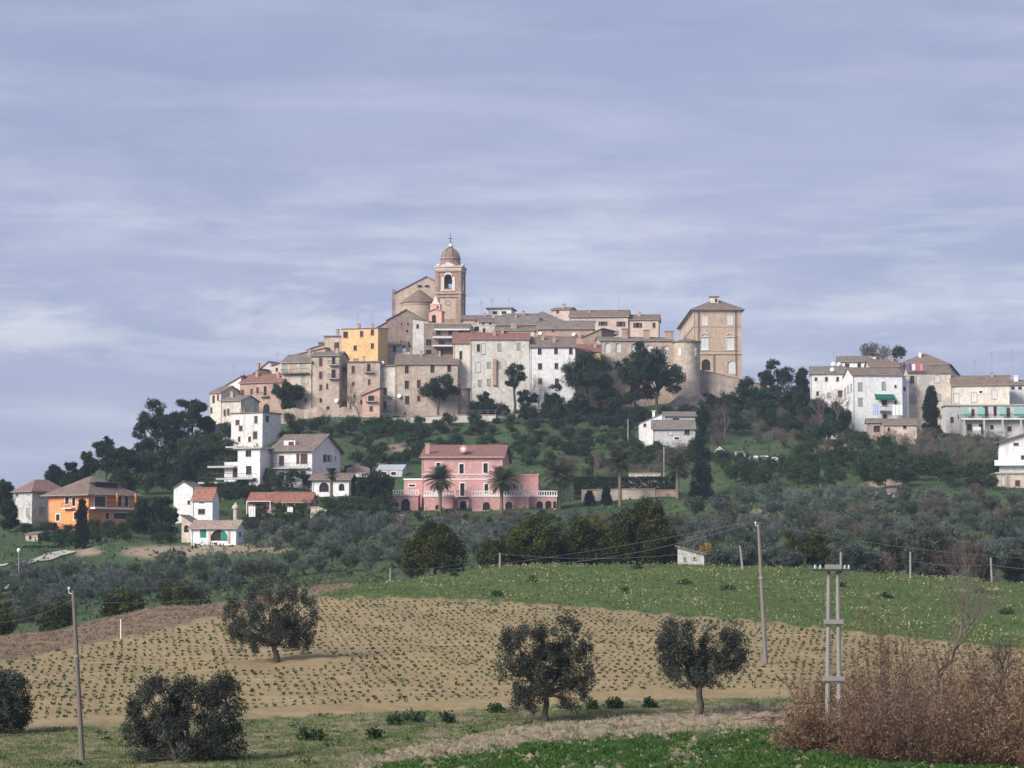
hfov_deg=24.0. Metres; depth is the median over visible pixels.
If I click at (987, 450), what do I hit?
bare bush
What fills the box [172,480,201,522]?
house
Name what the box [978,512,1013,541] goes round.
olive tree
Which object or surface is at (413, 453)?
shrub
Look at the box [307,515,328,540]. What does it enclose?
olive tree
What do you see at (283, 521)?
olive tree
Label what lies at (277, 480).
evergreen tree
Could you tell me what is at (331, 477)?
palm tree
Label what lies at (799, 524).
olive tree
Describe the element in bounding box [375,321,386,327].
town house
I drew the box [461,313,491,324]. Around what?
town house
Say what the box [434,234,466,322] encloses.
bell tower
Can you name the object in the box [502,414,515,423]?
shrub
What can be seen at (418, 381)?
window
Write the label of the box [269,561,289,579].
olive tree
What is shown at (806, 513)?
bare bush
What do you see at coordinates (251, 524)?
olive tree
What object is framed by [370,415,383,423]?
shrub
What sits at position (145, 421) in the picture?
pine tree
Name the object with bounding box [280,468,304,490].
evergreen tree
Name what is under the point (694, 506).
olive tree
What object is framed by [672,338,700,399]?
bastion
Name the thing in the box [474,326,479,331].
window
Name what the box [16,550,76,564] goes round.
lane
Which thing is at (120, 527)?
shrub
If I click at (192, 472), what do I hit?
evergreen tree
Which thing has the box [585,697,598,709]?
weed
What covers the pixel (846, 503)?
olive tree
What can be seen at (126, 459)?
pine tree
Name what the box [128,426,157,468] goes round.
pine tree
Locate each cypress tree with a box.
[72,498,89,548]
[583,490,594,505]
[600,487,612,505]
[688,399,715,499]
[921,385,943,437]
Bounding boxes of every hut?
[24,531,43,541]
[886,488,896,496]
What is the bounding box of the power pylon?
[813,552,851,735]
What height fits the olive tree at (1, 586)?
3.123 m
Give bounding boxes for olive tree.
[0,568,11,576]
[0,578,6,592]
[0,593,16,600]
[0,665,34,733]
[2,578,22,594]
[2,597,17,609]
[3,601,27,622]
[8,558,37,578]
[8,566,38,585]
[15,590,37,610]
[19,577,45,601]
[20,601,43,620]
[30,564,57,582]
[32,600,56,612]
[37,569,63,586]
[37,588,68,604]
[43,582,69,597]
[49,563,77,577]
[57,602,77,614]
[59,557,81,570]
[59,574,84,587]
[60,579,80,598]
[72,583,96,606]
[75,578,101,595]
[77,561,96,578]
[77,567,102,583]
[92,582,116,601]
[96,566,123,581]
[97,561,124,574]
[102,574,123,591]
[116,586,148,601]
[117,567,136,585]
[118,669,249,763]
[124,576,143,589]
[125,562,144,576]
[138,577,162,598]
[141,570,164,587]
[142,561,161,577]
[155,550,172,566]
[158,578,187,596]
[159,563,185,583]
[162,563,190,579]
[171,550,188,565]
[182,575,210,594]
[185,551,212,569]
[188,560,208,575]
[191,569,215,583]
[207,569,228,591]
[210,551,231,570]
[215,564,232,580]
[221,570,321,662]
[221,574,245,591]
[231,559,255,578]
[235,555,255,572]
[241,528,267,548]
[245,518,260,530]
[250,559,272,578]
[259,519,281,536]
[259,554,277,567]
[264,518,285,531]
[264,530,286,549]
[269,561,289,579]
[275,520,300,536]
[280,526,303,546]
[281,549,299,566]
[292,534,313,553]
[292,556,314,575]
[296,517,311,532]
[299,533,319,547]
[305,548,328,567]
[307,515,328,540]
[309,554,328,572]
[312,536,336,551]
[314,514,341,532]
[320,542,344,563]
[324,531,344,547]
[333,522,354,534]
[338,532,359,550]
[338,552,360,569]
[342,520,365,539]
[342,543,366,556]
[344,510,371,523]
[360,524,376,540]
[360,543,383,570]
[364,510,394,531]
[366,547,388,560]
[376,523,403,546]
[386,523,412,539]
[386,547,404,566]
[393,543,404,554]
[406,528,421,538]
[429,516,460,530]
[446,533,472,550]
[447,519,471,539]
[462,522,486,534]
[465,540,481,554]
[471,528,495,543]
[474,525,503,538]
[478,520,505,532]
[492,520,516,540]
[493,610,599,721]
[537,521,559,535]
[562,521,573,533]
[565,508,590,521]
[603,515,620,526]
[654,613,750,715]
[657,525,689,542]
[665,513,683,528]
[669,530,684,545]
[677,524,697,535]
[679,533,706,549]
[682,496,708,516]
[684,514,717,533]
[697,519,726,547]
[707,493,730,516]
[722,506,746,522]
[726,523,746,540]
[730,486,759,503]
[734,504,752,515]
[736,511,771,532]
[736,531,757,547]
[750,521,773,540]
[757,480,783,498]
[757,527,780,546]
[758,499,784,518]
[765,492,782,506]
[768,515,795,535]
[777,526,801,539]
[778,501,807,515]
[784,487,803,498]
[784,509,804,525]
[785,488,819,506]
[791,523,817,546]
[793,513,821,533]
[807,509,832,526]
[809,488,824,498]
[811,496,831,510]
[815,527,828,537]
[821,495,844,516]
[823,483,851,497]
[826,529,854,550]
[830,511,861,532]
[838,499,850,509]
[846,484,875,502]
[848,513,865,524]
[858,498,887,517]
[859,528,887,550]
[864,521,886,533]
[869,515,892,533]
[872,490,899,508]
[879,529,919,548]
[893,484,914,503]
[893,518,918,533]
[895,500,921,518]
[903,513,929,526]
[910,524,933,547]
[915,486,946,503]
[927,537,957,551]
[929,529,949,538]
[931,507,950,522]
[940,519,966,539]
[942,515,962,526]
[949,491,975,501]
[952,502,971,519]
[955,501,972,512]
[961,513,989,530]
[963,533,983,545]
[974,494,991,504]
[976,536,996,550]
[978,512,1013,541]
[980,498,1001,514]
[994,536,1022,552]
[999,505,1023,519]
[1001,492,1023,508]
[1003,514,1023,528]
[1003,526,1023,543]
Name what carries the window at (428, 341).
in the terraced building at (437, 337)
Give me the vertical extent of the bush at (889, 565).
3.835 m
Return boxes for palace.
[677,296,744,378]
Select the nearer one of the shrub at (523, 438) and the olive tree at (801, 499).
the olive tree at (801, 499)
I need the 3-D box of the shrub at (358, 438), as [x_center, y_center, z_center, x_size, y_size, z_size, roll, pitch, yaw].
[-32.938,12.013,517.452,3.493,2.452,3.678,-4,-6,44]
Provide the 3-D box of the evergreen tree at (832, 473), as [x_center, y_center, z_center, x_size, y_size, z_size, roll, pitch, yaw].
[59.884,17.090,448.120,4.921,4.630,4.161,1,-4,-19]
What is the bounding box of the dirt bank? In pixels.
[349,705,939,767]
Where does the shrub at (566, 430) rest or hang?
on the hillside
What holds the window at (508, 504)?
in the villa at (469, 465)
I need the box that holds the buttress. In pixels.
[458,387,470,413]
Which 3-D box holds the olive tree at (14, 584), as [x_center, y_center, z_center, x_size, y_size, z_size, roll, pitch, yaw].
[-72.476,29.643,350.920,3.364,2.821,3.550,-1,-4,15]
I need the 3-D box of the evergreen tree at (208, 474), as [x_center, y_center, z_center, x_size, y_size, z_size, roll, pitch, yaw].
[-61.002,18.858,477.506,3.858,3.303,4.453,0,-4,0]
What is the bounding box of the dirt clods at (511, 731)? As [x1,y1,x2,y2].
[341,703,1017,767]
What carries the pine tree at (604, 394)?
on the hillside
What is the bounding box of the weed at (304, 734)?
[294,726,328,740]
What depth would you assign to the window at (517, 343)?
561.18 m
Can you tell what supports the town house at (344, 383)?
on the hillside
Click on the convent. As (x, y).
(615, 349)
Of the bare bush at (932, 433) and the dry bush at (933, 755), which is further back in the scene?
the bare bush at (932, 433)
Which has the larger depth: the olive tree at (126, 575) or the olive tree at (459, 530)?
the olive tree at (459, 530)
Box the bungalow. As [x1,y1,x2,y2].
[246,492,318,514]
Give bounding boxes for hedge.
[22,544,68,547]
[351,476,395,497]
[573,475,675,499]
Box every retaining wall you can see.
[195,422,230,440]
[281,407,361,423]
[310,506,326,517]
[312,410,495,422]
[346,465,369,476]
[355,472,366,482]
[498,412,658,420]
[581,488,654,501]
[629,473,660,487]
[655,490,675,496]
[668,394,708,410]
[700,370,777,404]
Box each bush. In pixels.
[0,598,20,634]
[35,596,72,631]
[99,586,147,616]
[155,577,211,605]
[390,513,414,528]
[395,511,410,526]
[438,509,463,523]
[467,512,488,524]
[493,507,508,520]
[505,507,526,522]
[561,456,578,470]
[599,463,628,476]
[625,462,643,472]
[642,463,666,475]
[655,448,671,464]
[673,442,686,448]
[678,511,692,524]
[692,528,707,539]
[700,513,736,534]
[707,543,747,566]
[708,430,730,445]
[710,418,728,432]
[729,499,737,508]
[730,537,758,565]
[738,408,757,421]
[751,431,766,443]
[752,419,771,431]
[761,539,785,566]
[761,693,844,751]
[766,426,783,438]
[768,428,796,447]
[769,548,805,568]
[772,656,849,726]
[776,405,790,419]
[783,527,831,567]
[788,658,885,729]
[789,429,801,437]
[796,409,811,423]
[802,692,878,750]
[803,414,825,431]
[803,508,814,519]
[810,545,838,568]
[815,512,842,534]
[816,437,835,451]
[820,594,952,728]
[823,686,933,762]
[825,541,874,572]
[834,625,941,743]
[836,431,851,442]
[838,504,868,516]
[840,670,1008,764]
[844,520,876,538]
[847,656,954,760]
[850,545,886,572]
[851,500,867,509]
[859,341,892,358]
[872,429,898,442]
[873,633,1007,753]
[874,550,899,573]
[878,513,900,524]
[878,532,909,571]
[889,344,907,361]
[893,433,914,447]
[895,520,948,575]
[906,433,933,454]
[909,446,932,461]
[910,633,1012,744]
[915,684,1023,765]
[917,495,940,513]
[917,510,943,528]
[918,539,951,577]
[920,425,942,446]
[925,441,948,455]
[928,635,1023,753]
[934,495,951,511]
[934,545,961,577]
[941,540,988,578]
[945,432,968,445]
[945,439,970,457]
[948,451,966,466]
[962,440,979,452]
[962,483,988,499]
[967,429,990,444]
[969,502,989,515]
[970,450,991,462]
[970,542,1012,581]
[975,630,1023,754]
[975,691,1023,766]
[979,440,1001,457]
[985,505,1014,523]
[986,430,1006,442]
[999,540,1023,582]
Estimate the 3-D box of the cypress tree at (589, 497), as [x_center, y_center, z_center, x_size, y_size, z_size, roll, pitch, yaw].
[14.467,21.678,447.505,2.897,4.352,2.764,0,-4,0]
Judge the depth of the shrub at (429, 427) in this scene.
529.53 m
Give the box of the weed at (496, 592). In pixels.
[489,590,503,596]
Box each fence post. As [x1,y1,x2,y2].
[739,546,743,569]
[909,552,911,577]
[990,558,992,582]
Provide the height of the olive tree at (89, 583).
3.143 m
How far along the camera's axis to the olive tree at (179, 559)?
363.54 m
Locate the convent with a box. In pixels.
[594,328,674,406]
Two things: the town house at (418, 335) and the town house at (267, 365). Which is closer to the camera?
the town house at (267, 365)
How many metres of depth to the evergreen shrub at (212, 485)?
464.64 m
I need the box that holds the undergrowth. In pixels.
[0,412,1023,632]
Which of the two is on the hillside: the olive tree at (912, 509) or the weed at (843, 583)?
the olive tree at (912, 509)
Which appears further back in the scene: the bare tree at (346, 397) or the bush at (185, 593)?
the bare tree at (346, 397)
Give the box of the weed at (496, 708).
[486,701,505,712]
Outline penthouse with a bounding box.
[481,307,516,317]
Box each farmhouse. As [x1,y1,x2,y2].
[651,420,695,448]
[662,411,696,437]
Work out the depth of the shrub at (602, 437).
525.30 m
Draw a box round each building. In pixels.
[424,323,470,353]
[939,404,958,433]
[957,404,1023,438]
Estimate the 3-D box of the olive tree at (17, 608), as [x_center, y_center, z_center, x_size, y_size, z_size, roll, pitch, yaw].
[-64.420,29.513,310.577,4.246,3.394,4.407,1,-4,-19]
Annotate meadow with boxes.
[261,561,1023,648]
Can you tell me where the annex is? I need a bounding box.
[308,473,355,496]
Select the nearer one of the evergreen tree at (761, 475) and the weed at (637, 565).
the weed at (637, 565)
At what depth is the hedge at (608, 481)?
455.88 m
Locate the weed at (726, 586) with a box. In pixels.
[719,584,734,590]
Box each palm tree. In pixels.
[323,468,338,498]
[423,463,454,512]
[484,465,519,512]
[539,458,580,509]
[604,447,635,505]
[660,453,692,498]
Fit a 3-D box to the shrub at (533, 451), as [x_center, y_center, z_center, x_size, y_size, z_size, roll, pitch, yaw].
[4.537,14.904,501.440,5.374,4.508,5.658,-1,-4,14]
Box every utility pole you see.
[67,587,84,759]
[755,522,767,663]
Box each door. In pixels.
[221,530,226,539]
[232,468,237,477]
[263,386,266,395]
[331,369,335,377]
[367,364,370,371]
[383,388,386,395]
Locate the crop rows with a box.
[0,598,1023,703]
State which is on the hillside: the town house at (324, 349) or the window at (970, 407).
the town house at (324, 349)
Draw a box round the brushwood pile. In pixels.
[733,714,804,722]
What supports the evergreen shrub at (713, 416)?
on the hillside
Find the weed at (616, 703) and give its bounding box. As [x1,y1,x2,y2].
[603,696,624,708]
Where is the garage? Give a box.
[865,418,881,439]
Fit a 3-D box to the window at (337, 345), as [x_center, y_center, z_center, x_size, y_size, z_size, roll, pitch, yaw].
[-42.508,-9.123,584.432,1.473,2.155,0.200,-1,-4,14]
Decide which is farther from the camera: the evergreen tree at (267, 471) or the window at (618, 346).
the window at (618, 346)
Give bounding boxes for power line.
[0,565,342,622]
[1,558,333,614]
[423,547,733,568]
[448,521,751,569]
[503,523,751,565]
[756,522,1013,557]
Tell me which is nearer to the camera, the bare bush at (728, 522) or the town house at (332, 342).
the bare bush at (728, 522)
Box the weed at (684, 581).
[676,577,691,584]
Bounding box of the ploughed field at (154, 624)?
[0,583,356,660]
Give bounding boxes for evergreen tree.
[132,471,159,494]
[135,448,155,457]
[161,473,181,492]
[175,446,202,468]
[181,461,198,481]
[191,429,206,439]
[194,471,213,482]
[198,462,216,473]
[200,444,212,455]
[202,431,225,444]
[209,441,233,457]
[213,455,235,475]
[217,421,230,438]
[221,438,238,452]
[228,454,237,460]
[263,467,275,484]
[265,473,285,490]
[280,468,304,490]
[300,471,315,489]
[711,448,734,471]
[724,462,742,482]
[733,451,755,463]
[734,463,756,484]
[738,456,766,471]
[747,465,779,488]
[761,454,779,470]
[774,452,797,474]
[778,455,808,485]
[798,467,823,487]
[799,460,821,473]
[822,463,848,486]
[833,444,860,469]
[847,458,872,482]
[869,457,902,488]
[894,469,913,483]
[904,453,932,475]
[924,455,952,481]
[927,451,950,468]
[937,465,959,487]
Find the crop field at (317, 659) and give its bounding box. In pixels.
[0,596,1023,729]
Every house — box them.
[10,479,60,523]
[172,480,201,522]
[190,487,220,519]
[198,446,273,486]
[207,386,239,423]
[218,391,260,422]
[224,367,246,389]
[230,409,281,446]
[238,371,285,416]
[253,368,268,373]
[256,358,277,373]
[268,434,344,489]
[270,362,281,373]
[280,351,312,409]
[297,347,328,353]
[309,344,323,349]
[309,348,349,410]
[322,329,341,350]
[342,315,388,364]
[342,366,346,406]
[346,356,384,412]
[361,387,383,417]
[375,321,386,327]
[381,361,395,414]
[386,309,424,353]
[388,338,410,364]
[394,350,459,416]
[412,318,432,353]
[452,332,471,387]
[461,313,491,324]
[469,328,530,413]
[471,325,495,332]
[475,318,498,324]
[493,314,540,335]
[494,323,536,395]
[503,310,536,314]
[528,334,576,410]
[536,321,594,343]
[537,311,562,320]
[550,303,576,320]
[568,295,630,336]
[575,342,601,408]
[581,328,615,343]
[628,311,660,336]
[638,410,662,446]
[675,545,707,564]
[809,351,845,408]
[831,356,875,366]
[842,367,903,431]
[864,357,900,367]
[899,352,960,403]
[902,376,908,417]
[903,365,951,430]
[950,348,1013,411]
[990,472,1023,487]
[993,433,1023,471]
[1009,375,1023,403]
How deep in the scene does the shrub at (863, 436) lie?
511.83 m
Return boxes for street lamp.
[17,548,20,579]
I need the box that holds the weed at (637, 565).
[630,562,642,569]
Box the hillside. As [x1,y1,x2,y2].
[0,402,1023,632]
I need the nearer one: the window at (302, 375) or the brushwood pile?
the brushwood pile
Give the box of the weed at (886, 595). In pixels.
[879,591,893,598]
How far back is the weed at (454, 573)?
224.22 m
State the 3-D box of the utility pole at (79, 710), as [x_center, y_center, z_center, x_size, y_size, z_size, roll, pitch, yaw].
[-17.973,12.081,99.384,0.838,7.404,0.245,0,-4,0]
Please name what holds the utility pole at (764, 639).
on the crop field at (317, 659)
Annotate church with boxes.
[392,276,450,320]
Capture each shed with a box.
[180,514,196,542]
[880,418,917,444]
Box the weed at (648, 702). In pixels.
[641,695,658,707]
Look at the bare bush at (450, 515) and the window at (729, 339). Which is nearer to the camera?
the bare bush at (450, 515)
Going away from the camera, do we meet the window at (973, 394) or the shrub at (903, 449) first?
the shrub at (903, 449)
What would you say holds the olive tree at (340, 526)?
on the hillside
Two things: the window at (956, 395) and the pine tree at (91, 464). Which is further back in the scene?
the window at (956, 395)
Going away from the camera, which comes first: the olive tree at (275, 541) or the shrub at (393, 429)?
the olive tree at (275, 541)
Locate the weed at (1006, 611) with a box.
[997,607,1014,614]
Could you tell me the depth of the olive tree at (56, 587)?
338.40 m
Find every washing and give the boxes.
[249,506,254,516]
[287,507,292,511]
[873,404,879,414]
[892,405,901,414]
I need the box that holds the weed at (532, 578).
[526,575,538,581]
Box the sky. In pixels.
[0,0,1023,498]
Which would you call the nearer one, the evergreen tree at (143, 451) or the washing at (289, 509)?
the washing at (289, 509)
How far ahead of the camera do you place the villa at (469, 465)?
446.47 m
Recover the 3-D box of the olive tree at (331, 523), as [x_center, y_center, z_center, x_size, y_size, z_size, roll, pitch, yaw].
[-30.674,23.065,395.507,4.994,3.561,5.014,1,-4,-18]
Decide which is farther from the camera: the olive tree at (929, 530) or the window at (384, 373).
the window at (384, 373)
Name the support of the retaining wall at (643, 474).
on the hillside
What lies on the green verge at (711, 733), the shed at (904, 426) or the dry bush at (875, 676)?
the dry bush at (875, 676)
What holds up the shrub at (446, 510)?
on the hillside
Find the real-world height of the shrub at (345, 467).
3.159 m
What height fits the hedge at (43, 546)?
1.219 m
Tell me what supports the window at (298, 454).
in the house at (313, 453)
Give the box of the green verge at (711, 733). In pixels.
[370,726,1016,767]
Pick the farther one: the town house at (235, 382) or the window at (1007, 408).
the town house at (235, 382)
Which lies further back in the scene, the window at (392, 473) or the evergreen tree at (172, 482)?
the window at (392, 473)
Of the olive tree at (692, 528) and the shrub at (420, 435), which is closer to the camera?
the olive tree at (692, 528)
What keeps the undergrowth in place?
on the hillside
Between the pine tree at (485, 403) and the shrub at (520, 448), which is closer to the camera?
the shrub at (520, 448)
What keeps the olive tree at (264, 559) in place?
on the hillside
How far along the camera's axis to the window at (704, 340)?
602.35 m
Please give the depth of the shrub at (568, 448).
510.42 m
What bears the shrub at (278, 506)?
on the hillside
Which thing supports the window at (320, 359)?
in the town house at (327, 372)
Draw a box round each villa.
[40,476,143,529]
[393,443,557,510]
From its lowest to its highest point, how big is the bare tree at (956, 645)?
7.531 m
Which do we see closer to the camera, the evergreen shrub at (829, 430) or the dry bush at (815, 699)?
the dry bush at (815, 699)
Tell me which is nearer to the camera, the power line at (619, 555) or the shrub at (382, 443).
the power line at (619, 555)
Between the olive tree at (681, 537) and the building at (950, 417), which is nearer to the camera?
the olive tree at (681, 537)
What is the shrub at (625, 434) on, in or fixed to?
on the hillside
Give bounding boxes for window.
[39,507,44,514]
[55,513,60,521]
[64,496,69,504]
[71,496,75,506]
[94,495,106,506]
[105,512,109,519]
[113,512,127,519]
[118,496,122,507]
[124,496,128,507]
[197,509,204,514]
[200,530,205,537]
[245,450,251,456]
[245,465,251,474]
[253,431,257,438]
[255,503,265,506]
[278,455,284,466]
[296,453,299,464]
[300,453,307,464]
[301,374,304,383]
[319,358,322,365]
[319,371,322,378]
[326,454,331,461]
[334,342,339,350]
[339,484,343,490]
[351,366,354,373]
[383,372,386,379]
[390,471,396,475]
[397,346,401,351]
[404,366,408,373]
[404,380,408,388]
[405,396,409,403]
[417,380,420,387]
[426,339,431,345]
[426,349,431,353]
[430,365,434,372]
[458,463,464,473]
[459,482,464,495]
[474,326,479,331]
[475,362,480,371]
[481,343,484,353]
[482,462,488,473]
[483,502,489,509]
[484,483,488,493]
[497,344,500,351]
[505,502,511,508]
[516,342,519,349]
[536,501,542,507]
[545,501,550,508]
[598,321,606,325]
[605,343,610,351]
[616,321,624,326]
[616,343,620,351]
[633,322,641,327]
[663,346,668,355]
[682,430,691,434]
[701,337,707,348]
[702,316,707,325]
[727,316,732,324]
[727,337,733,348]
[728,361,735,373]
[858,382,861,390]
[858,398,862,405]
[873,425,879,431]
[881,382,885,389]
[909,376,916,383]
[909,395,916,403]
[934,375,939,382]
[954,393,958,403]
[966,406,971,416]
[967,424,972,430]
[971,392,976,402]
[992,390,996,398]
[993,406,996,415]
[1001,476,1004,485]
[1006,407,1010,416]
[1006,476,1009,485]
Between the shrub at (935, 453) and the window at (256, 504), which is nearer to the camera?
the window at (256, 504)
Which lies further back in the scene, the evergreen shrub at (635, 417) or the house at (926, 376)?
the house at (926, 376)
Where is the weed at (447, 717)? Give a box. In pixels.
[437,710,455,723]
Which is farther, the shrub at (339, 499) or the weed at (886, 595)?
the shrub at (339, 499)
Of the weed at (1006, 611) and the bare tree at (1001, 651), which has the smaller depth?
the bare tree at (1001, 651)
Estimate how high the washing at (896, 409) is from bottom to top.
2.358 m
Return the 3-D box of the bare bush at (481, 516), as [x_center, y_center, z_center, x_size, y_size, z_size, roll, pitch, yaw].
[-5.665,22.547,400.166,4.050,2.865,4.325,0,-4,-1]
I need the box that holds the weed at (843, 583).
[834,581,845,587]
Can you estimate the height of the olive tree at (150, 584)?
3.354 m
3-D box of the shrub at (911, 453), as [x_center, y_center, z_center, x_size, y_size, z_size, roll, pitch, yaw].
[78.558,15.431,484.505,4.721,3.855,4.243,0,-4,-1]
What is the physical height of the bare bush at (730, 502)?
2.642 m
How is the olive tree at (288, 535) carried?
on the hillside
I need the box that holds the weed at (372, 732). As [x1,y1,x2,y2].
[365,725,384,739]
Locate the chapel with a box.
[427,295,445,322]
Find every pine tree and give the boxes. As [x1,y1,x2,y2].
[0,479,14,507]
[0,499,21,532]
[44,464,65,484]
[58,461,80,486]
[72,449,99,478]
[91,435,118,480]
[103,446,137,477]
[109,469,138,493]
[127,497,151,533]
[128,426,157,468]
[132,450,164,484]
[134,398,181,452]
[145,496,179,540]
[152,440,189,486]
[161,410,198,445]
[175,397,208,433]
[178,445,215,470]
[196,415,216,435]
[271,382,305,408]
[355,469,394,503]
[417,373,460,414]
[466,391,496,416]
[503,362,527,413]
[515,389,539,419]
[539,383,567,417]
[560,351,617,402]
[566,392,590,415]
[591,379,620,416]
[611,390,642,421]
[612,340,655,407]
[627,347,686,413]
[708,398,739,424]
[733,376,761,406]
[744,387,781,417]
[758,358,794,401]
[773,384,806,418]
[794,367,809,404]
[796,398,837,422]
[824,401,848,430]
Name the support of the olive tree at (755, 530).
on the hillside
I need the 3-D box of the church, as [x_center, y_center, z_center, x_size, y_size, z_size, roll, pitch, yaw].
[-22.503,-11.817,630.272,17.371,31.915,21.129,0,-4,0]
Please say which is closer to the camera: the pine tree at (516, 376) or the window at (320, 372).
the pine tree at (516, 376)
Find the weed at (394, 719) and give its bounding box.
[386,710,404,724]
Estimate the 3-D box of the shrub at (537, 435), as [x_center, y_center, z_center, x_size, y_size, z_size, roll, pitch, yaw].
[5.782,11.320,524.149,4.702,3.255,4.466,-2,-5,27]
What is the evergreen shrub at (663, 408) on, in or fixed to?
on the hillside
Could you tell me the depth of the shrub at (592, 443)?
513.93 m
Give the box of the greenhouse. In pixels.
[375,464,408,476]
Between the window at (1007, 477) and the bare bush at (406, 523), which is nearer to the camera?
the bare bush at (406, 523)
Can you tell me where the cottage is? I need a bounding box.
[188,502,247,544]
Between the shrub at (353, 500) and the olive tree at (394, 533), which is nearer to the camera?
the olive tree at (394, 533)
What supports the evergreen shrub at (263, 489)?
on the hillside
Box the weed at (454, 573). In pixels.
[450,570,458,576]
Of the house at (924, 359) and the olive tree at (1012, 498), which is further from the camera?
the house at (924, 359)
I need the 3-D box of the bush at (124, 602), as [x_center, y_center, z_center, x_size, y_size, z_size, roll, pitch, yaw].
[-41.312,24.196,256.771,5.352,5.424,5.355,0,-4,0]
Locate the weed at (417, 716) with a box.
[400,707,426,722]
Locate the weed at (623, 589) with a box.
[618,585,628,592]
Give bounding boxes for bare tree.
[25,500,47,527]
[334,372,360,408]
[340,389,366,416]
[519,372,551,406]
[589,449,603,476]
[666,435,689,455]
[712,403,733,433]
[806,387,828,423]
[827,386,852,419]
[929,648,958,694]
[933,521,1012,684]
[960,630,1022,712]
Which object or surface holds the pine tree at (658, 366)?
on the hillside
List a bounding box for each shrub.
[16,522,34,533]
[35,519,53,531]
[37,530,51,540]
[48,522,59,530]
[48,532,63,545]
[51,528,64,537]
[60,523,73,532]
[87,515,100,530]
[88,525,105,536]
[88,532,101,543]
[99,523,117,539]
[100,520,115,527]
[114,521,128,537]
[120,531,131,541]
[125,517,140,530]
[150,531,166,542]
[163,531,176,541]
[202,480,214,486]
[208,481,224,491]
[218,485,235,498]
[223,480,235,489]
[231,483,248,497]
[234,479,247,485]
[236,485,252,498]
[241,510,261,523]
[250,485,262,491]
[255,485,272,491]
[255,502,268,517]
[259,482,269,488]
[260,512,273,521]
[269,500,291,513]
[270,509,291,524]
[279,429,293,435]
[282,412,299,427]
[285,510,312,525]
[289,421,304,433]
[291,499,313,515]
[296,417,305,426]
[303,420,319,430]
[306,431,318,433]
[311,507,335,518]
[313,414,330,426]
[316,496,336,508]
[320,426,337,434]
[329,421,349,434]
[334,495,351,505]
[337,500,355,512]
[340,464,354,472]
[341,415,358,431]
[343,493,363,509]
[346,415,361,425]
[348,451,367,462]
[349,434,363,444]
[355,499,372,512]
[360,418,378,428]
[360,436,373,446]
[360,459,378,472]
[362,449,387,467]
[362,504,383,517]
[366,444,387,457]
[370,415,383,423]
[377,441,392,449]
[378,496,398,508]
[381,504,399,518]
[383,415,399,426]
[384,493,392,499]
[385,425,399,435]
[387,451,401,464]
[392,418,410,432]
[394,430,418,446]
[396,446,421,463]
[397,520,468,578]
[400,421,416,432]
[408,440,424,459]
[411,426,432,443]
[413,415,425,423]
[414,511,423,520]
[423,423,434,434]
[432,419,449,433]
[436,436,451,444]
[441,411,458,425]
[442,507,455,515]
[447,433,464,444]
[451,427,460,432]
[462,513,470,518]
[463,425,476,434]
[466,411,482,423]
[467,405,484,413]
[468,418,489,428]
[472,537,509,566]
[475,427,486,434]
[475,435,492,444]
[483,516,494,522]
[485,424,499,434]
[489,401,512,416]
[492,417,499,423]
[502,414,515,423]
[504,512,557,565]
[505,424,517,431]
[510,440,522,448]
[511,431,520,439]
[513,443,528,454]
[517,433,532,442]
[519,404,539,418]
[520,444,543,464]
[523,417,540,429]
[526,438,537,446]
[528,429,550,442]
[536,509,547,514]
[537,404,562,420]
[541,459,553,468]
[543,450,553,457]
[544,434,566,449]
[548,511,622,565]
[549,418,565,429]
[549,455,563,463]
[554,441,576,455]
[559,424,575,438]
[561,403,577,416]
[563,411,583,430]
[573,444,592,456]
[576,428,595,437]
[580,465,593,475]
[583,438,596,446]
[584,451,605,468]
[588,412,608,431]
[595,431,619,442]
[597,495,679,564]
[603,415,620,430]
[605,440,617,449]
[609,442,628,457]
[618,428,635,440]
[623,419,634,429]
[627,412,641,423]
[627,435,645,449]
[630,453,648,467]
[640,406,655,420]
[642,445,658,459]
[643,444,656,450]
[644,453,654,463]
[652,439,663,445]
[656,444,670,452]
[659,404,674,413]
[668,447,683,460]
[675,401,697,410]
[680,449,695,461]
[687,438,695,446]
[699,409,720,427]
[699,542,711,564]
[702,392,715,399]
[704,396,726,408]
[712,390,737,403]
[719,410,741,420]
[722,417,753,435]
[732,403,744,411]
[755,407,776,423]
[764,416,784,428]
[779,420,797,430]
[788,399,806,416]
[791,439,816,456]
[794,419,807,431]
[794,423,825,442]
[803,393,809,403]
[809,411,828,423]
[812,420,840,442]
[817,449,843,462]
[825,418,846,428]
[832,439,844,446]
[836,408,851,422]
[843,426,871,445]
[870,435,896,448]
[895,444,908,455]
[895,451,912,467]
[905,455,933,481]
[928,450,951,455]
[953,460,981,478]
[963,472,981,486]
[968,461,986,475]
[978,460,998,473]
[979,472,998,488]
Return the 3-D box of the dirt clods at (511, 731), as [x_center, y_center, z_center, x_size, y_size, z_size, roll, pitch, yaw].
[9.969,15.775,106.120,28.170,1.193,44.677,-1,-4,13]
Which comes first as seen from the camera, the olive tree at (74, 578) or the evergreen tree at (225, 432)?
the olive tree at (74, 578)

